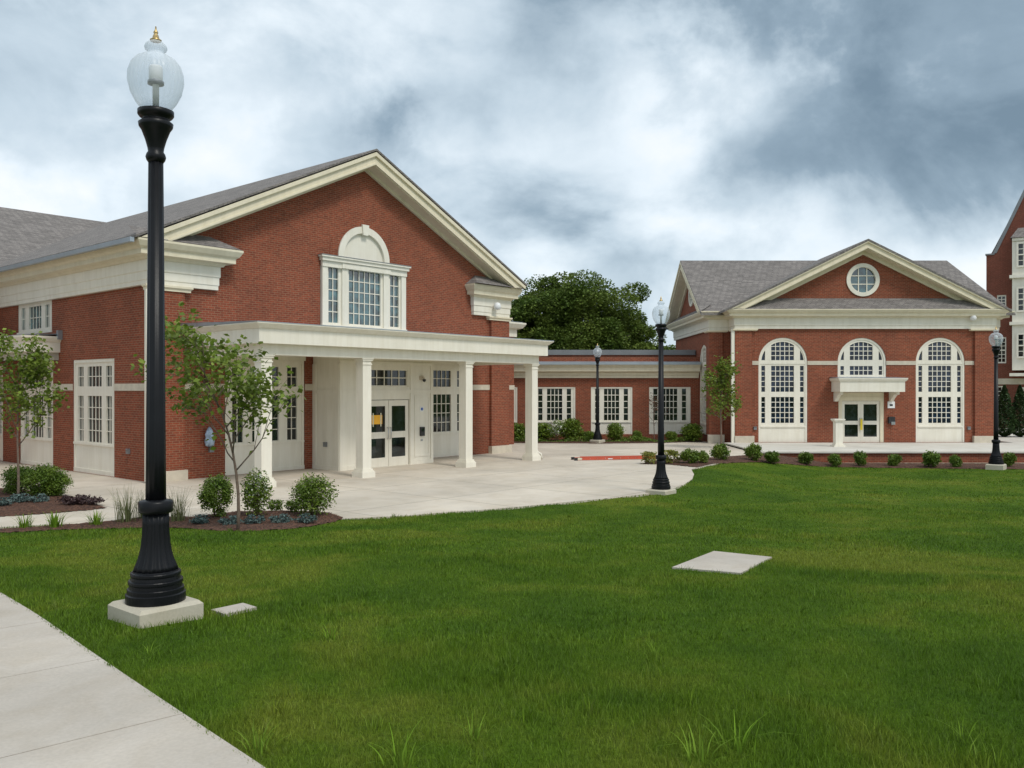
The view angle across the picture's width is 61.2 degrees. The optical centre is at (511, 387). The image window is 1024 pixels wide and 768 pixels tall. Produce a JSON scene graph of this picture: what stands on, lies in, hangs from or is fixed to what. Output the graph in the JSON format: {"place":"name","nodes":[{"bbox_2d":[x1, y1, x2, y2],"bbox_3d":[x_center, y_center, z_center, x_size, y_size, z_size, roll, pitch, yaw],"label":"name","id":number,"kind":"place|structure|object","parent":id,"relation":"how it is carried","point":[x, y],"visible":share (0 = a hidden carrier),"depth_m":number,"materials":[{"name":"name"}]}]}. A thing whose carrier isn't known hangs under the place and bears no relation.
{"place":"outdoors","nodes":[
{"label":"outdoors","id":0,"kind":"place"},
{"bbox_2d":[110,484,143,521],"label":"ornamental grass","id":1,"kind":"object","parent":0,"point":[126,510],"depth_m":17.26,"materials":[{"name":"green plant"}]},
{"bbox_2d":[0,593,264,767],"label":"sidewalk","id":2,"kind":"structure","parent":0,"point":[65,702],"depth_m":4.78,"materials":[{"name":"concrete"}]},
{"bbox_2d":[167,486,192,521],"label":"ornamental grass","id":3,"kind":"object","parent":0,"point":[176,516],"depth_m":17.34,"materials":[{"name":"green plant"}]},
{"bbox_2d":[0,441,744,528],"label":"plaza paving","id":4,"kind":"structure","parent":0,"point":[513,479],"depth_m":24.20,"materials":[{"name":"concrete"}]},
{"bbox_2d":[0,488,105,515],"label":"mulch bed","id":5,"kind":"object","parent":4,"relation":"on","point":[27,507],"visible":0.57,"depth_m":19.28,"materials":[{"name":"brown soil"}]},
{"bbox_2d":[0,496,13,505],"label":"blue mound plant","id":6,"kind":"object","parent":5,"relation":"on","point":[4,501],"visible":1,"depth_m":19.45,"materials":[{"name":"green plant"}]},
{"bbox_2d":[9,493,29,501],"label":"blue mound plant","id":7,"kind":"object","parent":5,"relation":"on","point":[22,497],"visible":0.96,"depth_m":20.06,"materials":[{"name":"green plant"}]},
{"bbox_2d":[0,465,39,493],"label":"round shrub","id":8,"kind":"object","parent":5,"relation":"on","point":[10,485],"visible":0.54,"depth_m":21.62,"materials":[{"name":"green plant"}]},
{"bbox_2d":[0,328,69,498],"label":"young tree","id":9,"kind":"object","parent":5,"relation":"on","point":[30,373],"visible":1,"depth_m":20.30,"materials":[{"name":"green plant"}]},
{"bbox_2d":[27,493,49,501],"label":"blue mound plant","id":10,"kind":"object","parent":5,"relation":"on","point":[42,497],"visible":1,"depth_m":20.11,"materials":[{"name":"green plant"}]},
{"bbox_2d":[20,463,70,495],"bbox_3d":[-11.484,2.283,21.218,1.178,0.903,1.195,0,0,0],"label":"round shrub","id":11,"kind":"object","parent":5,"relation":"on","point":[38,474],"visible":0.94,"depth_m":21.09,"materials":[{"name":"green plant"}]},
{"bbox_2d":[36,471,74,495],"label":"round shrub","id":12,"kind":"object","parent":5,"relation":"on","point":[65,483],"visible":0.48,"depth_m":21.30,"materials":[{"name":"green plant"}]},
{"bbox_2d":[55,494,90,504],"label":"purple plant","id":13,"kind":"object","parent":5,"relation":"on","point":[65,499],"visible":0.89,"depth_m":19.65,"materials":[{"name":"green plant"}]},
{"bbox_2d":[76,496,104,504],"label":"purple plant","id":14,"kind":"object","parent":5,"relation":"on","point":[93,500],"visible":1,"depth_m":19.74,"materials":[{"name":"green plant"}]},
{"bbox_2d":[514,439,702,443],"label":"mulch bed","id":15,"kind":"object","parent":4,"relation":"on","point":[608,442],"visible":0.27,"depth_m":42.71,"materials":[{"name":"brown soil"}]},
{"bbox_2d":[514,422,524,439],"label":"leafy shrub","id":16,"kind":"object","parent":15,"relation":"on","point":[519,429],"visible":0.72,"depth_m":43.13,"materials":[{"name":"green plant"}]},
{"bbox_2d":[538,422,552,440],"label":"leafy shrub","id":17,"kind":"object","parent":15,"relation":"on","point":[543,431],"visible":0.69,"depth_m":43.05,"materials":[{"name":"green plant"}]},
{"bbox_2d":[547,418,565,440],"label":"flowering shrub","id":18,"kind":"object","parent":15,"relation":"on","point":[557,427],"visible":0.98,"depth_m":43.10,"materials":[{"name":"green plant"}]},
{"bbox_2d":[557,418,583,440],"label":"leafy shrub","id":19,"kind":"object","parent":15,"relation":"on","point":[573,427],"visible":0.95,"depth_m":43.12,"materials":[{"name":"green plant"}]},
{"bbox_2d":[590,343,604,443],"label":"street lamp","id":20,"kind":"object","parent":15,"relation":"on","point":[597,438],"visible":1,"depth_m":42.33,"materials":[{"name":"black metal"}]},
{"bbox_2d":[514,435,694,442],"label":"ground cover","id":21,"kind":"object","parent":15,"relation":"on","point":[639,439],"visible":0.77,"depth_m":42.89,"materials":[{"name":"green plant"}]},
{"bbox_2d":[604,422,624,439],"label":"leafy shrub","id":22,"kind":"object","parent":15,"relation":"on","point":[615,431],"visible":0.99,"depth_m":43.20,"materials":[{"name":"green plant"}]},
{"bbox_2d":[642,388,667,439],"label":"young tree","id":23,"kind":"object","parent":15,"relation":"on","point":[654,408],"visible":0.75,"depth_m":43.20,"materials":[{"name":"green plant"}]},
{"bbox_2d":[679,423,704,441],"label":"leafy shrub","id":24,"kind":"object","parent":15,"relation":"on","point":[691,430],"visible":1,"depth_m":43.16,"materials":[{"name":"green plant"}]},
{"bbox_2d":[571,455,655,460],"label":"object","id":25,"kind":"object","parent":4,"relation":"on","point":[604,457],"visible":0.81,"depth_m":32.53,"materials":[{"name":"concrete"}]},
{"bbox_2d":[646,297,675,494],"bbox_3d":[3.841,0.294,22.300,0.570,5.330,0.570,0,0,40],"label":"street lamp","id":26,"kind":"object","parent":4,"relation":"on","point":[661,484],"visible":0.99,"depth_m":22.23,"materials":[{"name":"black metal"}]},
{"bbox_2d":[0,442,1023,767],"bbox_3d":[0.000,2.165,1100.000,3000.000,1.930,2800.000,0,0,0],"label":"lawn","id":27,"kind":"structure","parent":0,"point":[782,470],"depth_m":7.38,"materials":[{"name":"green plant"}]},
{"bbox_2d":[108,26,203,628],"bbox_3d":[-3.010,-0.455,7.310,0.556,5.200,0.556,0,0,40],"label":"street lamp","id":28,"kind":"object","parent":27,"relation":"on","point":[156,591],"visible":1,"depth_m":7.24,"materials":[{"name":"black metal"}]},
{"bbox_2d":[0,510,342,532],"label":"mulch bed","id":29,"kind":"object","parent":27,"relation":"on","point":[267,523],"visible":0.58,"depth_m":16.81,"materials":[{"name":"brown soil"}]},
{"bbox_2d":[6,513,34,527],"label":"grass tuft","id":30,"kind":"object","parent":29,"relation":"on","point":[24,524],"visible":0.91,"depth_m":16.48,"materials":[{"name":"green plant"}]},
{"bbox_2d":[43,510,71,527],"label":"grass tuft","id":31,"kind":"object","parent":29,"relation":"on","point":[54,523],"visible":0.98,"depth_m":16.55,"materials":[{"name":"green plant"}]},
{"bbox_2d":[76,510,107,524],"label":"grass tuft","id":32,"kind":"object","parent":29,"relation":"on","point":[96,520],"visible":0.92,"depth_m":16.83,"materials":[{"name":"green plant"}]},
{"bbox_2d":[188,514,210,523],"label":"blue mound plant","id":33,"kind":"object","parent":29,"relation":"on","point":[200,519],"visible":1,"depth_m":16.88,"materials":[{"name":"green plant"}]},
{"bbox_2d":[196,470,235,516],"bbox_3d":[-6.109,2.215,17.846,0.782,1.035,0.779,0,0,-26],"label":"shrub","id":34,"kind":"object","parent":29,"relation":"on","point":[211,493],"visible":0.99,"depth_m":17.75,"materials":[{"name":"green plant"}]},
{"bbox_2d":[130,301,305,530],"bbox_3d":[-5.187,0.585,15.864,2.880,4.143,3.124,0,0,0],"label":"young tree","id":35,"kind":"object","parent":29,"relation":"on","point":[250,385],"visible":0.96,"depth_m":15.71,"materials":[{"name":"green plant"}]},
{"bbox_2d":[217,515,241,524],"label":"blue mound plant","id":36,"kind":"object","parent":29,"relation":"on","point":[231,520],"visible":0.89,"depth_m":16.69,"materials":[{"name":"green plant"}]},
{"bbox_2d":[241,514,265,523],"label":"blue mound plant","id":37,"kind":"object","parent":29,"relation":"on","point":[259,519],"visible":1,"depth_m":16.86,"materials":[{"name":"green plant"}]},
{"bbox_2d":[240,467,273,515],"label":"shrub","id":38,"kind":"object","parent":29,"relation":"on","point":[253,493],"visible":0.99,"depth_m":17.88,"materials":[{"name":"green plant"}]},
{"bbox_2d":[268,499,283,510],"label":"plant","id":39,"kind":"object","parent":29,"relation":"on","point":[277,506],"visible":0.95,"depth_m":18.63,"materials":[{"name":"green plant"}]},
{"bbox_2d":[268,514,293,522],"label":"blue mound plant","id":40,"kind":"object","parent":29,"relation":"on","point":[276,519],"visible":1,"depth_m":17.00,"materials":[{"name":"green plant"}]},
{"bbox_2d":[283,500,299,511],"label":"plant","id":41,"kind":"object","parent":29,"relation":"on","point":[287,505],"visible":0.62,"depth_m":18.49,"materials":[{"name":"green plant"}]},
{"bbox_2d":[294,513,317,522],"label":"blue mound plant","id":42,"kind":"object","parent":29,"relation":"on","point":[303,518],"visible":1,"depth_m":16.98,"materials":[{"name":"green plant"}]},
{"bbox_2d":[287,472,339,515],"bbox_3d":[-4.163,2.249,18.125,1.090,0.970,1.074,0,0,0],"label":"shrub","id":43,"kind":"object","parent":29,"relation":"on","point":[304,489],"visible":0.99,"depth_m":17.98,"materials":[{"name":"green plant"}]},
{"bbox_2d":[211,603,256,616],"bbox_3d":[-2.462,2.027,7.670,0.260,0.187,0.474,0,0,27],"label":"utility cover","id":44,"kind":"object","parent":27,"relation":"on","point":[232,608],"visible":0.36,"depth_m":7.65,"materials":[{"name":"concrete"}]},
{"bbox_2d":[232,718,286,755],"bbox_3d":[-1.220,1.725,4.241,0.276,0.149,0.372,0,0,-42],"label":"weed","id":45,"kind":"object","parent":27,"relation":"on","point":[261,749],"visible":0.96,"depth_m":4.27,"materials":[{"name":"green plant"}]},
{"bbox_2d":[0,149,553,486],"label":"assembly hall","id":46,"kind":"structure","parent":27,"relation":"on","point":[355,292],"depth_m":28.65,"materials":[{"name":"brick"}]},
{"bbox_2d":[0,366,2,460],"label":"window","id":47,"kind":"structure","parent":46,"relation":"in","point":[1,403],"depth_m":32.15,"materials":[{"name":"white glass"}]},
{"bbox_2d":[17,300,51,333],"bbox_3d":[-16.572,-2.450,30.099,3.010,1.140,0.140,0,0,40],"label":"window","id":48,"kind":"structure","parent":46,"relation":"in","point":[34,318],"depth_m":30.11,"materials":[{"name":"white glass"}]},
{"bbox_2d":[20,361,52,466],"bbox_3d":[-16.435,0.900,30.029,2.850,3.600,0.170,0,0,40],"label":"window","id":49,"kind":"structure","parent":46,"relation":"in","point":[39,450],"depth_m":30.00,"materials":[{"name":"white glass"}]},
{"bbox_2d":[73,358,113,476],"bbox_3d":[-13.070,0.900,27.155,2.900,3.600,0.170,0,0,40],"label":"window","id":50,"kind":"structure","parent":46,"relation":"in","point":[93,442],"depth_m":27.17,"materials":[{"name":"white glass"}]},
{"bbox_2d":[204,427,214,446],"bbox_3d":[-9.083,1.470,25.976,0.291,0.620,0.321,0,0,-23],"label":"wrapped fixture","id":51,"kind":"object","parent":46,"relation":"attached to","point":[210,442],"visible":0.91,"depth_m":25.87,"materials":[{"name":"plastic"}]},
{"bbox_2d":[225,359,304,475],"bbox_3d":[-7.911,0.900,27.706,0.170,3.600,2.950,0,0,40],"label":"window","id":52,"kind":"structure","parent":46,"relation":"in","point":[287,433],"depth_m":28.11,"materials":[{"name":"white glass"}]},
{"bbox_2d":[318,254,410,330],"bbox_3d":[-5.195,-3.275,30.680,0.380,2.430,4.040,0,0,40],"label":"window","id":53,"kind":"structure","parent":46,"relation":"in","point":[353,292],"depth_m":30.63,"materials":[{"name":"white glass"}]},
{"bbox_2d":[372,413,381,426],"bbox_3d":[-4.581,1.080,29.353,0.007,0.460,0.460,0,0,40],"label":"notice","id":54,"kind":"object","parent":46,"relation":"attached to","point":[376,419],"visible":1,"depth_m":29.34,"materials":[{"name":"yellow paper"}]},
{"bbox_2d":[371,400,388,467],"bbox_3d":[-4.537,1.555,29.396,0.133,2.270,0.915,0,0,41],"label":"door","id":55,"kind":"structure","parent":46,"relation":"in","point":[379,434],"depth_m":29.47,"materials":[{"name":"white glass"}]},
{"bbox_2d":[371,368,407,386],"bbox_3d":[-4.269,-0.350,29.784,0.070,0.620,1.760,0,0,40],"label":"transom window","id":56,"kind":"structure","parent":46,"relation":"in","point":[379,377],"depth_m":29.85,"materials":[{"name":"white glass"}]},
{"bbox_2d":[388,400,407,465],"bbox_3d":[-3.933,1.555,30.095,0.133,2.270,0.915,0,0,40],"label":"door","id":57,"kind":"structure","parent":46,"relation":"in","point":[397,409],"depth_m":30.11,"materials":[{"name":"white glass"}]},
{"bbox_2d":[433,365,458,457],"bbox_3d":[-2.751,0.900,33.748,0.170,3.600,3.000,0,0,40],"label":"window","id":58,"kind":"structure","parent":46,"relation":"in","point":[445,377],"depth_m":33.92,"materials":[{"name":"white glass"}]},
{"bbox_2d":[315,619,349,639],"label":"weed","id":59,"kind":"object","parent":27,"relation":"on","point":[328,635],"visible":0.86,"depth_m":6.65,"materials":[{"name":"green plant"}]},
{"bbox_2d":[364,717,429,767],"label":"weed","id":60,"kind":"object","parent":27,"relation":"on","point":[402,760],"visible":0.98,"depth_m":4.08,"materials":[{"name":"green plant"}]},
{"bbox_2d":[440,713,497,742],"bbox_3d":[-0.213,1.745,4.428,0.338,0.135,0.251,0,0,-23],"label":"weed","id":61,"kind":"object","parent":27,"relation":"on","point":[476,734],"visible":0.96,"depth_m":4.46,"materials":[{"name":"green plant"}]},
{"bbox_2d":[510,301,547,339],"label":"broadleaf tree","id":62,"kind":"object","parent":27,"relation":"on","point":[519,316],"visible":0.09,"depth_m":58.05,"materials":[{"name":"green plant"}]},
{"bbox_2d":[511,269,666,349],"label":"broadleaf tree","id":63,"kind":"object","parent":27,"relation":"on","point":[572,313],"visible":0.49,"depth_m":58.46,"materials":[{"name":"green plant"}]},
{"bbox_2d":[514,350,700,438],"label":"wing","id":64,"kind":"structure","parent":27,"relation":"on","point":[628,382],"depth_m":45.00,"materials":[{"name":"red brick"}]},
{"bbox_2d":[514,387,516,423],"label":"window","id":65,"kind":"structure","parent":64,"relation":"in","point":[515,391],"depth_m":45.04,"materials":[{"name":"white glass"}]},
{"bbox_2d":[538,387,574,433],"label":"window","id":66,"kind":"structure","parent":64,"relation":"in","point":[554,403],"depth_m":45.07,"materials":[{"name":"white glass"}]},
{"bbox_2d":[591,387,631,433],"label":"window","id":67,"kind":"structure","parent":64,"relation":"in","point":[615,403],"depth_m":45.04,"materials":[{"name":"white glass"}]},
{"bbox_2d":[649,387,689,433],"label":"window","id":68,"kind":"structure","parent":64,"relation":"in","point":[677,399],"depth_m":45.04,"materials":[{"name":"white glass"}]},
{"bbox_2d":[660,721,741,764],"bbox_3d":[0.884,1.706,4.110,0.326,0.176,0.440,0,0,33],"label":"weed","id":69,"kind":"object","parent":27,"relation":"on","point":[688,753],"visible":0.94,"depth_m":4.17,"materials":[{"name":"green plant"}]},
{"bbox_2d":[700,352,742,443],"bbox_3d":[9.324,0.591,38.492,2.111,4.346,1.884,0,0,0],"label":"young tree","id":70,"kind":"object","parent":27,"relation":"on","point":[720,383],"visible":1,"depth_m":38.38,"materials":[{"name":"green plant"}]},
{"bbox_2d":[672,551,770,574],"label":"concrete slab","id":71,"kind":"structure","parent":27,"relation":"on","point":[731,563],"depth_m":10.87,"materials":[{"name":"grey concrete"}]},
{"bbox_2d":[696,707,800,755],"bbox_3d":[1.151,1.700,4.254,0.508,0.203,0.376,0,0,15],"label":"weed","id":72,"kind":"object","parent":27,"relation":"on","point":[737,747],"visible":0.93,"depth_m":4.28,"materials":[{"name":"green plant"}]},
{"bbox_2d":[640,454,1023,468],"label":"mulch bed","id":73,"kind":"object","parent":27,"relation":"on","point":[746,459],"visible":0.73,"depth_m":33.37,"materials":[{"name":"brown soil"}]},
{"bbox_2d":[640,451,656,462],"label":"yellow plant","id":74,"kind":"object","parent":73,"relation":"on","point":[647,455],"visible":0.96,"depth_m":30.68,"materials":[{"name":"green plant"}]},
{"bbox_2d":[664,449,680,462],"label":"yellow plant","id":75,"kind":"object","parent":73,"relation":"on","point":[673,453],"visible":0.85,"depth_m":30.67,"materials":[{"name":"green plant"}]},
{"bbox_2d":[679,448,700,463],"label":"round shrub","id":76,"kind":"object","parent":73,"relation":"on","point":[686,454],"visible":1,"depth_m":30.40,"materials":[{"name":"green plant"}]},
{"bbox_2d":[697,450,709,462],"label":"round shrub","id":77,"kind":"object","parent":73,"relation":"on","point":[704,456],"visible":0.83,"depth_m":30.61,"materials":[{"name":"green plant"}]},
{"bbox_2d":[709,444,730,459],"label":"round shrub","id":78,"kind":"object","parent":73,"relation":"on","point":[720,451],"visible":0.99,"depth_m":31.86,"materials":[{"name":"green plant"}]},
{"bbox_2d":[743,442,763,460],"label":"round shrub","id":79,"kind":"object","parent":73,"relation":"on","point":[753,452],"visible":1,"depth_m":32.34,"materials":[{"name":"green plant"}]},
{"bbox_2d":[764,451,779,463],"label":"round shrub","id":80,"kind":"object","parent":73,"relation":"on","point":[771,457],"visible":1,"depth_m":32.16,"materials":[{"name":"green plant"}]},
{"bbox_2d":[796,451,814,464],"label":"round shrub","id":81,"kind":"object","parent":73,"relation":"on","point":[806,457],"visible":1,"depth_m":33.31,"materials":[{"name":"green plant"}]},
{"bbox_2d":[827,453,841,466],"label":"round shrub","id":82,"kind":"object","parent":73,"relation":"on","point":[834,459],"visible":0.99,"depth_m":33.68,"materials":[{"name":"green plant"}]},
{"bbox_2d":[853,451,867,465],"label":"round shrub","id":83,"kind":"object","parent":73,"relation":"on","point":[860,457],"visible":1,"depth_m":33.76,"materials":[{"name":"green plant"}]},
{"bbox_2d":[886,454,901,465],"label":"round shrub","id":84,"kind":"object","parent":73,"relation":"on","point":[895,460],"visible":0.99,"depth_m":33.72,"materials":[{"name":"green plant"}]},
{"bbox_2d":[921,450,941,466],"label":"round shrub","id":85,"kind":"object","parent":73,"relation":"on","point":[930,458],"visible":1,"depth_m":33.24,"materials":[{"name":"green plant"}]},
{"bbox_2d":[948,454,962,466],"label":"round shrub","id":86,"kind":"object","parent":73,"relation":"on","point":[955,461],"visible":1,"depth_m":33.16,"materials":[{"name":"green plant"}]},
{"bbox_2d":[985,327,1006,469],"bbox_3d":[18.129,0.449,32.400,0.592,5.538,0.592,0,0,40],"label":"street lamp","id":87,"kind":"object","parent":73,"relation":"on","point":[995,462],"visible":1,"depth_m":32.33,"materials":[{"name":"black metal"}]},
{"bbox_2d":[1003,452,1016,466],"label":"round shrub","id":88,"kind":"object","parent":73,"relation":"on","point":[1010,459],"visible":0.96,"depth_m":32.91,"materials":[{"name":"green plant"}]},
{"bbox_2d":[665,239,1015,443],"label":"arched hall","id":89,"kind":"structure","parent":27,"relation":"on","point":[866,330],"depth_m":41.30,"materials":[{"name":"brick"}]},
{"bbox_2d":[700,345,706,434],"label":"arched window","id":90,"kind":"structure","parent":89,"relation":"in","point":[703,352],"depth_m":44.44,"materials":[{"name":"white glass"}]},
{"bbox_2d":[759,338,806,441],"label":"arched window","id":91,"kind":"structure","parent":89,"relation":"in","point":[782,361],"depth_m":41.35,"materials":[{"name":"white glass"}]},
{"bbox_2d":[842,401,860,441],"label":"door","id":92,"kind":"structure","parent":89,"relation":"in","point":[851,410],"depth_m":41.39,"materials":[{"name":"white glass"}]},
{"bbox_2d":[838,338,885,376],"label":"arched window","id":93,"kind":"structure","parent":89,"relation":"in","point":[859,357],"depth_m":41.35,"materials":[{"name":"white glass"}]},
{"bbox_2d":[846,263,879,295],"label":"round window","id":94,"kind":"structure","parent":89,"relation":"in","point":[862,279],"depth_m":41.32,"materials":[{"name":"white glass"}]},
{"bbox_2d":[861,401,879,441],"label":"door","id":95,"kind":"structure","parent":89,"relation":"in","point":[870,410],"depth_m":41.39,"materials":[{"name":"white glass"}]},
{"bbox_2d":[916,338,963,441],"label":"arched window","id":96,"kind":"structure","parent":89,"relation":"in","point":[939,361],"depth_m":41.35,"materials":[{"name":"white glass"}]},
{"bbox_2d":[762,452,1023,462],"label":"retaining wall","id":97,"kind":"structure","parent":27,"relation":"on","point":[917,457],"depth_m":35.40,"materials":[{"name":"brick"}]},
{"bbox_2d":[925,716,999,743],"bbox_3d":[2.281,1.747,4.402,0.305,0.122,0.226,0,0,10],"label":"weed","id":98,"kind":"object","parent":27,"relation":"on","point":[965,734],"visible":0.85,"depth_m":4.42,"materials":[{"name":"green plant"}]},
{"bbox_2d":[985,190,1023,425],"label":"tall dormitory","id":99,"kind":"structure","parent":27,"relation":"on","point":[1005,272],"depth_m":59.17,"materials":[{"name":"red brick"}]},
{"bbox_2d":[997,337,1005,362],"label":"window","id":100,"kind":"structure","parent":99,"relation":"in","point":[1001,341],"depth_m":59.57,"materials":[{"name":"white glass"}]},
{"bbox_2d":[1016,333,1023,357],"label":"window","id":101,"kind":"structure","parent":99,"relation":"in","point":[1019,336],"depth_m":58.07,"materials":[{"name":"white glass"}]},
{"bbox_2d":[1016,286,1023,311],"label":"window","id":102,"kind":"structure","parent":99,"relation":"in","point":[1019,292],"depth_m":58.07,"materials":[{"name":"white glass"}]},
{"bbox_2d":[1016,242,1023,267],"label":"window","id":103,"kind":"structure","parent":99,"relation":"in","point":[1019,245],"depth_m":58.07,"materials":[{"name":"white glass"}]},
{"bbox_2d":[998,385,1018,442],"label":"conifer","id":104,"kind":"object","parent":27,"relation":"on","point":[1004,404],"visible":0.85,"depth_m":45.76,"materials":[{"name":"green plant"}]},
{"bbox_2d":[1007,385,1023,436],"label":"conifer","id":105,"kind":"object","parent":27,"relation":"on","point":[1018,403],"visible":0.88,"depth_m":45.84,"materials":[{"name":"green plant"}]},
{"bbox_2d":[0,0,1023,346],"label":"sky","id":106,"kind":"structure","parent":0,"point":[623,141],"materials":[{"name":"grey"}]},
{"bbox_2d":[724,428,1023,451],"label":"terrace","id":107,"kind":"structure","parent":0,"point":[1012,443],"depth_m":37.80,"materials":[{"name":"concrete"}]},
{"bbox_2d":[830,419,845,446],"bbox_3d":[14.472,1.985,38.400,0.520,1.230,0.520,0,0,0],"label":"stone post","id":108,"kind":"object","parent":107,"relation":"on","point":[837,432],"visible":1,"depth_m":38.24,"materials":[{"name":"white stone"}]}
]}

